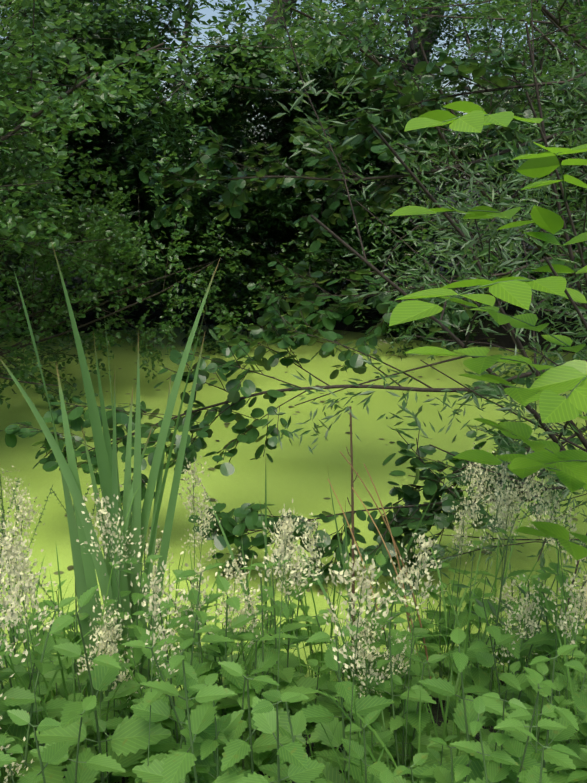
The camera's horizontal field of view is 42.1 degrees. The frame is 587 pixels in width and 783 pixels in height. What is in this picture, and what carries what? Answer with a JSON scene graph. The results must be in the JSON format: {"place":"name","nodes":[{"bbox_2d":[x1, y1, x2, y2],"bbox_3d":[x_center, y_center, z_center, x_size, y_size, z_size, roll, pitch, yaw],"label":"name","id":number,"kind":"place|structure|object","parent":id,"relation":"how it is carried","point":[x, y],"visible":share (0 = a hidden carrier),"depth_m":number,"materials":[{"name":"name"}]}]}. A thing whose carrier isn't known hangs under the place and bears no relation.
{"place":"outdoors","nodes":[
{"label":"outdoors","id":0,"kind":"place"},
{"bbox_2d":[0,322,577,594],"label":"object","id":1,"kind":"object","parent":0,"point":[70,567],"visible":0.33,"depth_m":6.78,"materials":[{"name":"green plant"}]},
{"bbox_2d":[0,324,586,698],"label":"pond","id":2,"kind":"structure","parent":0,"point":[297,474],"depth_m":5.88,"materials":[{"name":"green liquid"}]},
{"bbox_2d":[201,462,287,642],"bbox_3d":[-0.202,0.728,3.108,0.367,1.024,0.124,2,15,8],"label":"grass tuft","id":3,"kind":"object","parent":2,"relation":"in","point":[233,558],"visible":0.33,"depth_m":3.12,"materials":[{"name":"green plant"}]},
{"bbox_2d":[288,466,458,649],"bbox_3d":[0.300,0.754,3.154,0.744,0.952,0.196,10,18,34],"label":"grass tuft","id":4,"kind":"object","parent":2,"relation":"in","point":[383,606],"visible":0.29,"depth_m":3.17,"materials":[{"name":"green plant"}]},
{"bbox_2d":[0,187,586,782],"bbox_3d":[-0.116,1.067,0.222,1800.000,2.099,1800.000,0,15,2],"label":"terrain","id":5,"kind":"structure","parent":0,"point":[500,337],"depth_m":11.24,"materials":[{"name":"soil"}]},
{"bbox_2d":[0,81,83,389],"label":"sallow shrub","id":6,"kind":"object","parent":5,"relation":"on","point":[38,102],"visible":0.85,"depth_m":4.60,"materials":[{"name":"green plant"}]},
{"bbox_2d":[0,449,169,692],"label":"grass","id":7,"kind":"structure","parent":5,"relation":"on","point":[15,660],"depth_m":2.30,"materials":[{"name":"green plant"}]},
{"bbox_2d":[0,9,191,338],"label":"tree","id":8,"kind":"object","parent":5,"relation":"on","point":[94,153],"visible":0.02,"depth_m":9.75,"materials":[{"name":"green plant"}]},
{"bbox_2d":[0,0,213,356],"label":"tree","id":9,"kind":"object","parent":5,"relation":"on","point":[74,20],"visible":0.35,"depth_m":7.12,"materials":[{"name":"green plant"}]},
{"bbox_2d":[0,238,220,750],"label":"iris plant","id":10,"kind":"object","parent":5,"relation":"on","point":[86,565],"visible":0.62,"depth_m":2.15,"materials":[{"name":"green plant"}]},
{"bbox_2d":[0,95,254,428],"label":"sallow shrub","id":11,"kind":"object","parent":5,"relation":"on","point":[116,232],"visible":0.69,"depth_m":7.38,"materials":[{"name":"green plant"}]},
{"bbox_2d":[0,0,297,355],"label":"tree","id":12,"kind":"object","parent":5,"relation":"on","point":[142,27],"visible":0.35,"depth_m":8.62,"materials":[{"name":"green plant"}]},
{"bbox_2d":[0,0,366,408],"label":"tree","id":13,"kind":"object","parent":5,"relation":"on","point":[101,97],"visible":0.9,"depth_m":4.83,"materials":[{"name":"green plant"}]},
{"bbox_2d":[52,0,340,215],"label":"ash tree","id":14,"kind":"object","parent":5,"relation":"on","point":[187,36],"depth_m":12.61,"materials":[{"name":"green plant"}]},
{"bbox_2d":[8,32,460,349],"bbox_3d":[-0.972,-2.468,10.965,6.609,5.087,5.326,0,15,2],"label":"pinnate shrub","id":15,"kind":"object","parent":5,"relation":"on","point":[219,119],"visible":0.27,"depth_m":9.55,"materials":[{"name":"green plant"}]},
{"bbox_2d":[210,0,296,217],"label":"tree canopy","id":16,"kind":"object","parent":5,"relation":"on","point":[274,14],"visible":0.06,"depth_m":19.17,"materials":[{"name":"green plant"}]},
{"bbox_2d":[0,443,586,782],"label":"cocksfoot grass","id":17,"kind":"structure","parent":5,"relation":"on","point":[15,569],"depth_m":1.89,"materials":[{"name":"beige plant"}]},
{"bbox_2d":[0,526,586,782],"bbox_3d":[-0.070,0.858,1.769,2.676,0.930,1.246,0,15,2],"label":"nettles","id":18,"kind":"object","parent":5,"relation":"on","point":[521,747],"visible":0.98,"depth_m":1.76,"materials":[{"name":"green plant"}]},
{"bbox_2d":[0,483,586,782],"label":"grass tufts","id":19,"kind":"object","parent":5,"relation":"on","point":[494,591],"visible":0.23,"depth_m":2.14,"materials":[{"name":"green plant"}]},
{"bbox_2d":[5,45,586,596],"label":"alder tree","id":20,"kind":"object","parent":5,"relation":"on","point":[233,199],"visible":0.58,"depth_m":4.47,"materials":[{"name":"green plant"}]},
{"bbox_2d":[219,0,501,270],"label":"ash tree","id":21,"kind":"object","parent":5,"relation":"on","point":[340,14],"depth_m":13.48,"materials":[{"name":"green plant"}]},
{"bbox_2d":[154,0,586,355],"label":"tree","id":22,"kind":"object","parent":5,"relation":"on","point":[280,199],"visible":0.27,"depth_m":9.28,"materials":[{"name":"green plant"}]},
{"bbox_2d":[166,0,586,376],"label":"tree","id":23,"kind":"object","parent":5,"relation":"on","point":[311,12],"visible":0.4,"depth_m":7.97,"materials":[{"name":"green plant"}]},
{"bbox_2d":[328,406,431,696],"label":"dead stems","id":24,"kind":"object","parent":5,"relation":"on","point":[352,521],"visible":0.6,"depth_m":2.66,"materials":[{"name":"brown plant"}]},
{"bbox_2d":[229,0,586,700],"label":"willow shrub","id":25,"kind":"object","parent":5,"relation":"on","point":[467,244],"visible":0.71,"depth_m":2.83,"materials":[{"name":"green plant"}]},
{"bbox_2d":[236,0,586,334],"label":"tree","id":26,"kind":"object","parent":5,"relation":"on","point":[464,35],"visible":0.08,"depth_m":11.14,"materials":[{"name":"green plant"}]},
{"bbox_2d":[377,1,446,184],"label":"trunk","id":27,"kind":"object","parent":5,"relation":"on","point":[425,40],"visible":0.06,"depth_m":21.48,"materials":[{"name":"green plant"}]},
{"bbox_2d":[269,0,586,410],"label":"tree","id":28,"kind":"object","parent":5,"relation":"on","point":[567,33],"visible":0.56,"depth_m":5.46,"materials":[{"name":"green plant"}]},
{"bbox_2d":[329,38,586,360],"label":"willow shrub","id":29,"kind":"object","parent":5,"relation":"on","point":[567,111],"visible":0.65,"depth_m":4.17,"materials":[{"name":"green plant"}]},
{"bbox_2d":[389,91,586,559],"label":"leafy branch","id":30,"kind":"object","parent":5,"relation":"on","point":[570,468],"visible":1,"depth_m":1.57,"materials":[{"name":"green plant"}]},
{"bbox_2d":[423,0,586,304],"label":"tree","id":31,"kind":"object","parent":5,"relation":"on","point":[518,51],"visible":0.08,"depth_m":11.05,"materials":[{"name":"green plant"}]},
{"bbox_2d":[428,0,586,247],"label":"ash tree","id":32,"kind":"object","parent":5,"relation":"on","point":[467,88],"visible":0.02,"depth_m":14.14,"materials":[{"name":"green plant"}]},
{"bbox_2d":[470,0,585,52],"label":"tree canopy","id":33,"kind":"object","parent":5,"relation":"on","point":[538,23],"depth_m":25.58,"materials":[{"name":"green plant"}]},
{"bbox_2d":[561,35,586,247],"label":"tree","id":34,"kind":"object","parent":5,"relation":"on","point":[585,140],"visible":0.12,"depth_m":8.65,"materials":[{"name":"green plant"}]},
{"bbox_2d":[0,0,586,187],"label":"sky","id":35,"kind":"structure","parent":0,"point":[209,12],"materials":[{"name":"blue"}]}
]}

